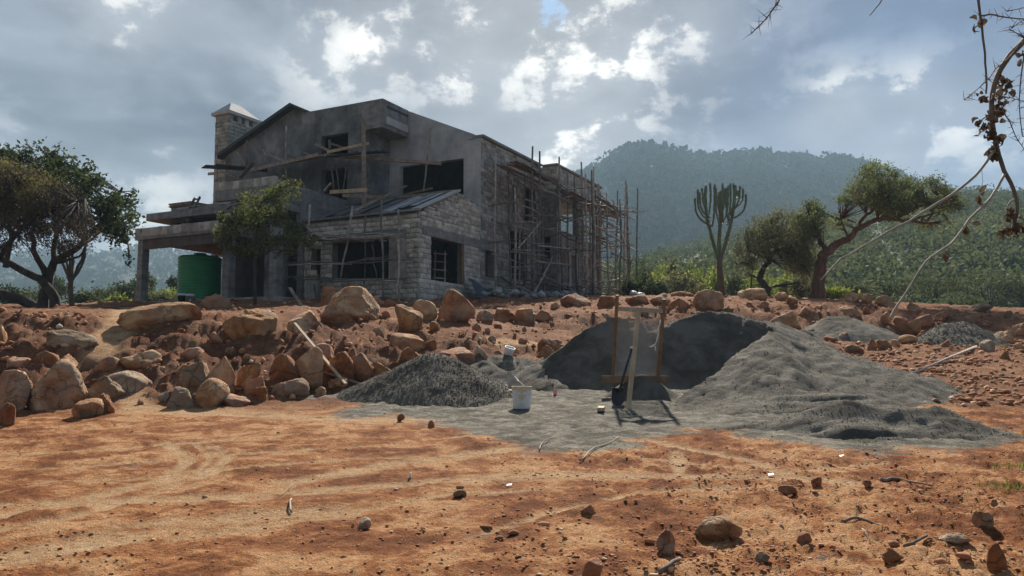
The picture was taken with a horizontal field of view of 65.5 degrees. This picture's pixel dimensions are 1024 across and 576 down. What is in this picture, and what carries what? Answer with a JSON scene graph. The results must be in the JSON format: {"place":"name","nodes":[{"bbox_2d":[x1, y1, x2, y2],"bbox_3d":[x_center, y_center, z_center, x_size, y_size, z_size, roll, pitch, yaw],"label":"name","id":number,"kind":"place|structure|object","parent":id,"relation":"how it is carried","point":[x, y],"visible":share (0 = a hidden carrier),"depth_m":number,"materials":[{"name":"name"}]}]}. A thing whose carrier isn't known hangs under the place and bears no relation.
{"place":"outdoors","nodes":[
{"label":"outdoors","id":0,"kind":"place"},
{"bbox_2d":[0,251,221,303],"bbox_3d":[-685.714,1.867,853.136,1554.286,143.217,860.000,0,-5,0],"label":"hill","id":1,"kind":"structure","parent":0,"point":[128,277],"depth_m":798.89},
{"bbox_2d":[0,243,221,303],"bbox_3d":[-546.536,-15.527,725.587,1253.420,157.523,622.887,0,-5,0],"label":"forest","id":2,"kind":"object","parent":1,"relation":"on","point":[159,263],"visible":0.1,"depth_m":781.51,"materials":[{"name":"green plant"}]},
{"bbox_2d":[0,294,1023,575],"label":"ground","id":3,"kind":"structure","parent":0,"point":[380,460],"depth_m":8.45,"materials":[{"name":"red soil"}]},
{"bbox_2d":[0,402,15,425],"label":"boulder","id":4,"kind":"object","parent":3,"relation":"on","point":[8,414],"visible":0.85,"depth_m":11.34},
{"bbox_2d":[0,369,32,410],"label":"boulder","id":5,"kind":"object","parent":3,"relation":"on","point":[15,387],"visible":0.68,"depth_m":12.97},
{"bbox_2d":[6,356,30,367],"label":"boulder","id":6,"kind":"object","parent":3,"relation":"on","point":[17,362],"visible":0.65,"depth_m":15.13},
{"bbox_2d":[0,282,37,303],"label":"shrub","id":7,"kind":"object","parent":3,"relation":"on","point":[12,289],"visible":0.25,"depth_m":44.06,"materials":[{"name":"green plant"}]},
{"bbox_2d":[34,351,59,364],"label":"boulder","id":8,"kind":"object","parent":3,"relation":"on","point":[47,358],"visible":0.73,"depth_m":15.39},
{"bbox_2d":[0,146,106,262],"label":"tree","id":9,"kind":"object","parent":3,"relation":"on","point":[13,185],"visible":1,"depth_m":23.86,"materials":[{"name":"green plant"}]},
{"bbox_2d":[26,359,87,410],"bbox_3d":[-7.644,1.725,13.405,0.943,1.070,0.802,0,-5,0],"label":"boulder","id":10,"kind":"object","parent":3,"relation":"on","point":[59,384],"visible":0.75,"depth_m":13.10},
{"bbox_2d":[36,276,82,302],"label":"shrub","id":11,"kind":"object","parent":3,"relation":"on","point":[61,289],"visible":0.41,"depth_m":59.81,"materials":[{"name":"green plant"}]},
{"bbox_2d":[46,329,98,347],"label":"boulder","id":12,"kind":"object","parent":3,"relation":"on","point":[54,338],"visible":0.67,"depth_m":16.14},
{"bbox_2d":[58,238,86,305],"bbox_3d":[-16.676,-0.543,30.236,0.968,2.884,0.848,-4,-6,37],"label":"tree","id":13,"kind":"object","parent":3,"relation":"on","point":[70,275],"visible":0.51,"depth_m":30.09,"materials":[{"name":"brown plant"}]},
{"bbox_2d":[0,136,146,307],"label":"tree","id":14,"kind":"object","parent":3,"relation":"on","point":[107,209],"visible":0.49,"depth_m":26.92,"materials":[{"name":"green plant"}]},
{"bbox_2d":[63,288,104,303],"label":"shrub","id":15,"kind":"object","parent":3,"relation":"on","point":[85,296],"visible":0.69,"depth_m":44.72,"materials":[{"name":"green plant"}]},
{"bbox_2d":[71,398,103,416],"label":"boulder","id":16,"kind":"object","parent":3,"relation":"on","point":[89,407],"visible":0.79,"depth_m":12.20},
{"bbox_2d":[89,356,119,374],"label":"boulder","id":17,"kind":"object","parent":3,"relation":"on","point":[109,364],"visible":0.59,"depth_m":15.09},
{"bbox_2d":[86,280,122,301],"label":"shrub","id":18,"kind":"object","parent":3,"relation":"on","point":[104,294],"visible":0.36,"depth_m":51.83,"materials":[{"name":"green plant"}]},
{"bbox_2d":[97,393,114,413],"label":"boulder","id":19,"kind":"object","parent":3,"relation":"on","point":[109,407],"visible":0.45,"depth_m":12.45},
{"bbox_2d":[87,375,126,400],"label":"boulder","id":20,"kind":"object","parent":3,"relation":"on","point":[112,389],"visible":0.69,"depth_m":13.75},
{"bbox_2d":[107,279,135,299],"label":"shrub","id":21,"kind":"object","parent":3,"relation":"on","point":[130,287],"visible":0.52,"depth_m":59.51,"materials":[{"name":"green plant"}]},
{"bbox_2d":[109,370,151,392],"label":"boulder","id":22,"kind":"object","parent":3,"relation":"on","point":[128,381],"visible":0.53,"depth_m":14.24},
{"bbox_2d":[119,349,161,369],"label":"boulder","id":23,"kind":"object","parent":3,"relation":"on","point":[138,361],"visible":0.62,"depth_m":15.30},
{"bbox_2d":[116,302,202,330],"bbox_3d":[-7.970,0.740,18.111,1.839,0.842,1.183,2,-6,-24],"label":"boulder","id":24,"kind":"object","parent":3,"relation":"on","point":[144,317],"visible":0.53,"depth_m":17.61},
{"bbox_2d":[167,386,194,407],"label":"boulder","id":25,"kind":"object","parent":3,"relation":"on","point":[180,397],"visible":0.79,"depth_m":13.28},
{"bbox_2d":[180,347,203,361],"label":"boulder","id":26,"kind":"object","parent":3,"relation":"on","point":[188,354],"visible":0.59,"depth_m":15.73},
{"bbox_2d":[180,361,209,394],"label":"boulder","id":27,"kind":"object","parent":3,"relation":"on","point":[193,377],"visible":0.75,"depth_m":14.33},
{"bbox_2d":[176,253,221,299],"bbox_3d":[-14.077,-0.461,35.880,1.870,2.230,1.870,-3,-6,27],"label":"water tank","id":28,"kind":"object","parent":3,"relation":"on","point":[199,275],"visible":0.88,"depth_m":35.11,"materials":[{"name":"green plastic"}]},
{"bbox_2d":[196,378,229,407],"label":"boulder","id":29,"kind":"object","parent":3,"relation":"on","point":[212,392],"visible":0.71,"depth_m":13.38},
{"bbox_2d":[200,293,231,307],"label":"boulder","id":30,"kind":"object","parent":3,"relation":"on","point":[215,300],"visible":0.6,"depth_m":24.71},
{"bbox_2d":[205,356,234,393],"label":"boulder","id":31,"kind":"object","parent":3,"relation":"on","point":[222,370],"visible":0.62,"depth_m":14.34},
{"bbox_2d":[223,393,250,406],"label":"boulder","id":32,"kind":"object","parent":3,"relation":"on","point":[230,399],"visible":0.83,"depth_m":13.46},
{"bbox_2d":[236,362,260,387],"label":"boulder","id":33,"kind":"object","parent":3,"relation":"on","point":[252,371],"visible":0.58,"depth_m":14.75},
{"bbox_2d":[222,308,277,340],"bbox_3d":[-5.716,0.884,17.551,1.118,0.924,0.950,0,-5,0],"label":"boulder","id":34,"kind":"object","parent":3,"relation":"on","point":[245,324],"visible":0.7,"depth_m":17.16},
{"bbox_2d":[244,376,264,394],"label":"boulder","id":35,"kind":"object","parent":3,"relation":"on","point":[254,383],"visible":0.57,"depth_m":14.31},
{"bbox_2d":[250,386,267,400],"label":"boulder","id":36,"kind":"object","parent":3,"relation":"on","point":[259,393],"visible":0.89,"depth_m":13.90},
{"bbox_2d":[208,172,321,304],"bbox_3d":[-8.672,-1.708,27.779,3.979,4.819,2.602,0,-5,0],"label":"tree","id":37,"kind":"object","parent":3,"relation":"on","point":[277,216],"visible":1,"depth_m":27.55,"materials":[{"name":"green plant"}]},
{"bbox_2d":[269,354,298,380],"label":"boulder","id":38,"kind":"object","parent":3,"relation":"on","point":[283,367],"visible":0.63,"depth_m":15.16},
{"bbox_2d":[271,378,309,397],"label":"boulder","id":39,"kind":"object","parent":3,"relation":"on","point":[298,387],"visible":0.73,"depth_m":14.34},
{"bbox_2d":[287,310,322,333],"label":"boulder","id":40,"kind":"object","parent":3,"relation":"on","point":[307,320],"visible":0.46,"depth_m":17.95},
{"bbox_2d":[295,346,322,388],"bbox_3d":[-3.942,1.581,15.414,0.522,0.898,0.485,3,-6,-28],"label":"boulder","id":41,"kind":"object","parent":3,"relation":"on","point":[309,364],"visible":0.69,"depth_m":15.26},
{"bbox_2d":[306,270,319,298],"bbox_3d":[-8.482,-0.089,33.929,0.500,1.310,0.500,0,-5,0],"label":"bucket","id":42,"kind":"object","parent":3,"relation":"on","point":[310,293],"visible":0.57,"depth_m":33.69,"materials":[{"name":"plastic"}]},
{"bbox_2d":[321,286,337,306],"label":"boulder","id":43,"kind":"object","parent":3,"relation":"on","point":[328,293],"visible":0.38,"depth_m":25.62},
{"bbox_2d":[328,378,348,388],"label":"boulder","id":44,"kind":"object","parent":3,"relation":"on","point":[335,383],"visible":0.96,"depth_m":15.22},
{"bbox_2d":[293,323,346,384],"bbox_3d":[-3.903,1.288,16.074,0.061,1.260,2.285,4,-7,-40],"label":"board","id":45,"kind":"object","parent":44,"relation":"on","point":[332,368],"visible":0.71,"depth_m":15.81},
{"bbox_2d":[326,351,353,379],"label":"boulder","id":46,"kind":"object","parent":3,"relation":"on","point":[342,363],"visible":0.69,"depth_m":15.71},
{"bbox_2d":[282,200,411,300],"bbox_3d":[-6.905,-1.328,32.834,7.103,4.512,1.612,-3,-6,27],"label":"scaffolding","id":47,"kind":"object","parent":3,"relation":"on","point":[345,237],"visible":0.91,"depth_m":32.24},
{"bbox_2d":[320,286,379,323],"bbox_3d":[-4.013,0.553,19.847,1.341,1.223,1.207,0,-5,0],"label":"boulder","id":48,"kind":"object","parent":3,"relation":"on","point":[355,303],"visible":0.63,"depth_m":19.53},
{"bbox_2d":[351,352,373,381],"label":"boulder","id":49,"kind":"object","parent":3,"relation":"on","point":[363,368],"visible":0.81,"depth_m":15.91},
{"bbox_2d":[135,98,601,301],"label":"house","id":50,"kind":"structure","parent":3,"relation":"on","point":[451,213],"depth_m":37.99,"materials":[{"name":"stone"}]},
{"bbox_2d":[202,118,441,211],"bbox_3d":[-10.010,-5.399,38.116,13.725,5.238,5.151,-3,-6,27],"label":"scaffolding","id":51,"kind":"object","parent":50,"relation":"on","point":[364,189],"visible":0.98,"depth_m":36.42,"materials":[{"name":"brown wood"}]},
{"bbox_2d":[390,333,424,350],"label":"boulder","id":52,"kind":"object","parent":3,"relation":"on","point":[401,341],"visible":0.62,"depth_m":17.82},
{"bbox_2d":[395,304,422,331],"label":"boulder","id":53,"kind":"object","parent":3,"relation":"on","point":[409,319],"visible":0.77,"depth_m":19.19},
{"bbox_2d":[337,352,511,407],"bbox_3d":[-1.587,1.687,14.721,3.312,1.010,3.195,3,-6,-27],"label":"gravel heap","id":54,"kind":"object","parent":3,"relation":"on","point":[431,379],"visible":0.94,"depth_m":14.20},
{"bbox_2d":[413,300,436,319],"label":"boulder","id":55,"kind":"object","parent":3,"relation":"on","point":[427,309],"visible":0.56,"depth_m":20.91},
{"bbox_2d":[437,289,475,322],"bbox_3d":[-1.520,0.628,21.766,0.958,1.213,0.867,-5,-7,44],"label":"boulder","id":56,"kind":"object","parent":3,"relation":"on","point":[456,306],"visible":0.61,"depth_m":21.49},
{"bbox_2d":[439,347,475,361],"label":"boulder","id":57,"kind":"object","parent":3,"relation":"on","point":[462,352],"visible":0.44,"depth_m":17.46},
{"bbox_2d":[470,360,506,383],"bbox_3d":[-0.400,1.797,16.790,1.350,0.539,1.305,0,-5,0],"label":"sand heap","id":58,"kind":"object","parent":3,"relation":"on","point":[490,370],"visible":0.5,"depth_m":16.68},
{"bbox_2d":[494,308,516,321],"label":"boulder","id":59,"kind":"object","parent":3,"relation":"on","point":[504,314],"visible":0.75,"depth_m":23.53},
{"bbox_2d":[0,297,1022,405],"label":"stones","id":60,"kind":"object","parent":3,"relation":"on","point":[234,360],"visible":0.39,"depth_m":19.22,"materials":[{"name":"stone"}]},
{"bbox_2d":[0,396,1023,575],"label":"stones","id":61,"kind":"object","parent":3,"relation":"on","point":[654,556],"visible":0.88,"depth_m":6.33,"materials":[{"name":"stone"}]},
{"bbox_2d":[511,386,531,408],"bbox_3d":[0.160,1.809,13.155,0.351,0.367,0.381,0,-5,0],"label":"bucket","id":62,"kind":"object","parent":3,"relation":"on","point":[521,396],"visible":1,"depth_m":13.04,"materials":[{"name":"white plastic"}]},
{"bbox_2d":[473,288,605,298],"bbox_3d":[1.595,0.290,39.716,2.884,1.311,10.834,-3,-6,27],"label":"rubble","id":63,"kind":"object","parent":3,"relation":"on","point":[503,294],"visible":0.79,"depth_m":36.25,"materials":[{"name":"stone"}]},
{"bbox_2d":[505,367,573,389],"bbox_3d":[0.713,1.864,16.465,2.077,0.546,1.682,-4,-6,36],"label":"sand heap","id":64,"kind":"object","parent":3,"relation":"on","point":[556,380],"visible":0.2,"depth_m":15.86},
{"bbox_2d":[537,337,564,351],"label":"boulder","id":65,"kind":"object","parent":3,"relation":"on","point":[555,344],"visible":0.48,"depth_m":19.55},
{"bbox_2d":[487,146,644,295],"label":"scaffolding","id":66,"kind":"object","parent":3,"relation":"on","point":[596,207],"visible":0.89,"depth_m":41.38,"materials":[{"name":"brown wood"}]},
{"bbox_2d":[560,294,591,306],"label":"boulder","id":67,"kind":"object","parent":3,"relation":"on","point":[574,300],"visible":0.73,"depth_m":28.52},
{"bbox_2d":[582,557,602,575],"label":"rock","id":68,"kind":"object","parent":3,"relation":"on","point":[593,566],"visible":1,"depth_m":5.30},
{"bbox_2d":[202,432,1006,575],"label":"stones","id":69,"kind":"object","parent":3,"relation":"on","point":[938,561],"visible":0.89,"depth_m":6.03,"materials":[{"name":"stone"}]},
{"bbox_2d":[621,279,640,294],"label":"shrub","id":70,"kind":"object","parent":3,"relation":"on","point":[629,286],"visible":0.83,"depth_m":46.43,"materials":[{"name":"green plant"}]},
{"bbox_2d":[602,295,668,408],"bbox_3d":[2.253,1.095,13.901,1.218,2.002,1.600,0,-5,0],"label":"sand sieve","id":71,"kind":"object","parent":3,"relation":"on","point":[637,323],"visible":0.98,"depth_m":14.38,"materials":[{"name":"brown wood"}]},
{"bbox_2d":[612,346,632,405],"bbox_3d":[1.894,1.515,13.508,0.459,1.052,0.117,3,-6,-30],"label":"shovel","id":72,"kind":"object","parent":71,"relation":"on","point":[617,396],"visible":0.97,"depth_m":13.44,"materials":[{"name":"metal"}]},
{"bbox_2d":[606,375,678,400],"bbox_3d":[2.378,1.837,14.595,1.520,0.498,1.080,0,-5,0],"label":"sand heap","id":73,"kind":"object","parent":3,"relation":"on","point":[645,388],"visible":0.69,"depth_m":14.32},
{"bbox_2d":[642,278,671,295],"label":"shrub","id":74,"kind":"object","parent":3,"relation":"on","point":[656,287],"visible":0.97,"depth_m":45.98,"materials":[{"name":"green plant"}]},
{"bbox_2d":[647,261,678,281],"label":"shrub","id":75,"kind":"object","parent":3,"relation":"on","point":[658,273],"visible":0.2,"depth_m":55.87,"materials":[{"name":"green plant"}]},
{"bbox_2d":[656,529,674,554],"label":"rock","id":76,"kind":"object","parent":3,"relation":"on","point":[665,542],"visible":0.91,"depth_m":5.81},
{"bbox_2d":[660,268,704,293],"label":"shrub","id":77,"kind":"object","parent":3,"relation":"on","point":[674,282],"visible":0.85,"depth_m":48.72,"materials":[{"name":"green plant"}]},
{"bbox_2d":[679,261,712,294],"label":"shrub","id":78,"kind":"object","parent":3,"relation":"on","point":[701,280],"visible":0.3,"depth_m":55.09,"materials":[{"name":"green plant"}]},
{"bbox_2d":[692,289,723,309],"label":"boulder","id":79,"kind":"object","parent":3,"relation":"on","point":[712,299],"visible":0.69,"depth_m":27.22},
{"bbox_2d":[702,263,731,295],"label":"shrub","id":80,"kind":"object","parent":3,"relation":"on","point":[713,283],"visible":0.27,"depth_m":57.95,"materials":[{"name":"green plant"}]},
{"bbox_2d":[694,516,742,540],"bbox_3d":[1.611,1.893,6.290,0.398,0.179,0.245,1,-5,-13],"label":"rock","id":81,"kind":"object","parent":3,"relation":"on","point":[720,528],"visible":0.99,"depth_m":6.19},
{"bbox_2d":[694,182,746,295],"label":"cactus","id":82,"kind":"object","parent":3,"relation":"on","point":[720,199],"visible":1,"depth_m":41.32,"materials":[{"name":"green plant"}]},
{"bbox_2d":[503,311,964,415],"bbox_3d":[4.438,1.361,15.854,9.101,2.005,7.361,1,-5,-13],"label":"sand pile","id":83,"kind":"object","parent":3,"relation":"on","point":[728,363],"visible":0.92,"depth_m":15.81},
{"bbox_2d":[724,256,750,295],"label":"shrub","id":84,"kind":"object","parent":3,"relation":"on","point":[731,287],"visible":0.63,"depth_m":54.03,"materials":[{"name":"green plant"}]},
{"bbox_2d":[737,288,767,301],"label":"boulder","id":85,"kind":"object","parent":3,"relation":"on","point":[760,294],"visible":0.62,"depth_m":30.51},
{"bbox_2d":[735,268,779,296],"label":"shrub","id":86,"kind":"object","parent":3,"relation":"on","point":[755,284],"visible":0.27,"depth_m":52.03,"materials":[{"name":"green plant"}]},
{"bbox_2d":[722,196,825,296],"bbox_3d":[13.018,-1.757,38.220,6.158,4.986,4.782,0,-5,0],"label":"tree","id":87,"kind":"object","parent":3,"relation":"on","point":[793,251],"visible":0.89,"depth_m":37.64,"materials":[{"name":"green plant"}]},
{"bbox_2d":[767,273,796,296],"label":"shrub","id":88,"kind":"object","parent":3,"relation":"on","point":[776,290],"visible":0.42,"depth_m":49.81,"materials":[{"name":"green plant"}]},
{"bbox_2d":[770,311,801,329],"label":"boulder","id":89,"kind":"object","parent":3,"relation":"on","point":[789,319],"visible":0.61,"depth_m":26.09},
{"bbox_2d":[787,272,812,297],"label":"shrub","id":90,"kind":"object","parent":3,"relation":"on","point":[795,290],"visible":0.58,"depth_m":46.79,"materials":[{"name":"green plant"}]},
{"bbox_2d":[825,284,859,299],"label":"shrub","id":91,"kind":"object","parent":3,"relation":"on","point":[834,292],"visible":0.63,"depth_m":43.57,"materials":[{"name":"green plant"}]},
{"bbox_2d":[805,316,899,343],"bbox_3d":[11.185,1.417,25.519,3.430,1.096,2.870,0,-5,0],"label":"sand heap","id":92,"kind":"object","parent":3,"relation":"on","point":[856,330],"visible":0.81,"depth_m":25.37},
{"bbox_2d":[834,278,882,296],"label":"shrub","id":93,"kind":"object","parent":3,"relation":"on","point":[855,286],"visible":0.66,"depth_m":61.53,"materials":[{"name":"green plant"}]},
{"bbox_2d":[720,390,1023,442],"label":"gravel heap","id":94,"kind":"object","parent":3,"relation":"on","point":[859,418],"visible":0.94,"depth_m":10.91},
{"bbox_2d":[788,154,971,297],"bbox_3d":[17.299,-2.721,37.433,9.055,7.277,5.036,0,-5,0],"label":"tree","id":95,"kind":"object","parent":3,"relation":"on","point":[877,194],"visible":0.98,"depth_m":36.95,"materials":[{"name":"green plant"}]},
{"bbox_2d":[874,295,895,307],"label":"boulder","id":96,"kind":"object","parent":3,"relation":"on","point":[884,301],"visible":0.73,"depth_m":30.39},
{"bbox_2d":[881,547,903,562],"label":"rock","id":97,"kind":"object","parent":3,"relation":"on","point":[889,555],"visible":0.99,"depth_m":5.63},
{"bbox_2d":[864,277,920,296],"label":"shrub","id":98,"kind":"object","parent":3,"relation":"on","point":[890,289],"visible":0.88,"depth_m":65.32,"materials":[{"name":"green plant"}]},
{"bbox_2d":[904,318,920,334],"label":"boulder","id":99,"kind":"object","parent":3,"relation":"on","point":[913,326],"visible":0.89,"depth_m":26.56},
{"bbox_2d":[829,337,1023,405],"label":"stones","id":100,"kind":"object","parent":3,"relation":"on","point":[959,397],"visible":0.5,"depth_m":17.89,"materials":[{"name":"stone"}]},
{"bbox_2d":[892,269,979,303],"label":"shrub","id":101,"kind":"object","parent":3,"relation":"on","point":[924,281],"visible":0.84,"depth_m":67.60,"materials":[{"name":"green plant"}]},
{"bbox_2d":[938,532,971,543],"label":"rock","id":102,"kind":"object","parent":3,"relation":"on","point":[955,538],"visible":0.95,"depth_m":6.03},
{"bbox_2d":[927,290,995,306],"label":"shrub","id":103,"kind":"object","parent":3,"relation":"on","point":[971,301],"visible":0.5,"depth_m":53.85,"materials":[{"name":"green plant"}]},
{"bbox_2d":[916,321,1013,347],"bbox_3d":[14.142,1.514,25.094,3.103,0.992,2.800,0,-5,0],"label":"gravel heap","id":104,"kind":"object","parent":3,"relation":"on","point":[964,334],"visible":0.85,"depth_m":24.79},
{"bbox_2d":[971,511,993,528],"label":"rock","id":105,"kind":"object","parent":3,"relation":"on","point":[982,519],"visible":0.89,"depth_m":6.44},
{"bbox_2d":[986,543,1007,572],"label":"rock","id":106,"kind":"object","parent":3,"relation":"on","point":[996,560],"visible":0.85,"depth_m":5.48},
{"bbox_2d":[0,0,1023,253],"label":"sky","id":107,"kind":"structure","parent":0,"point":[135,87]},
{"bbox_2d":[572,149,856,253],"bbox_3d":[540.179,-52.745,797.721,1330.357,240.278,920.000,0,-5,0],"label":"hill","id":108,"kind":"structure","parent":0,"point":[698,186],"depth_m":699.88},
{"bbox_2d":[561,139,968,265],"bbox_3d":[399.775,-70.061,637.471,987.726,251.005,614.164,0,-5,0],"label":"forest","id":109,"kind":"object","parent":108,"relation":"on","point":[673,210],"visible":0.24,"depth_m":702.70,"materials":[{"name":"green plant"}]},
{"bbox_2d":[678,209,1020,307],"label":"hill","id":110,"kind":"structure","parent":0,"point":[926,267],"depth_m":123.94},
{"bbox_2d":[602,183,1023,307],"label":"bushland","id":111,"kind":"structure","parent":110,"relation":"on","point":[856,266],"depth_m":108.58,"materials":[{"name":"green plant"}]},
{"bbox_2d":[820,38,1023,319],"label":"hanging branch","id":112,"kind":"object","parent":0,"point":[992,153],"visible":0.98,"depth_m":3.04,"materials":[{"name":"brown plant"}]},
{"bbox_2d":[963,0,1023,150],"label":"thorn twig","id":113,"kind":"object","parent":112,"relation":"attached to","point":[981,22],"visible":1,"depth_m":2.90,"materials":[{"name":"brown plant"}]},
{"bbox_3d":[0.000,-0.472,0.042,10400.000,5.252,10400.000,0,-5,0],"label":"valley","id":114,"kind":"structure","parent":0,"visible":0},
{"bbox_2d":[939,253,1023,305],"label":"shrub","id":115,"kind":"object","parent":114,"relation":"on","point":[992,277],"visible":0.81,"depth_m":65.87,"materials":[{"name":"green plant"}]},
{"bbox_2d":[990,272,1023,306],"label":"shrub","id":116,"kind":"object","parent":114,"relation":"on","point":[1011,291],"visible":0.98,"depth_m":64.02,"materials":[{"name":"green plant"}]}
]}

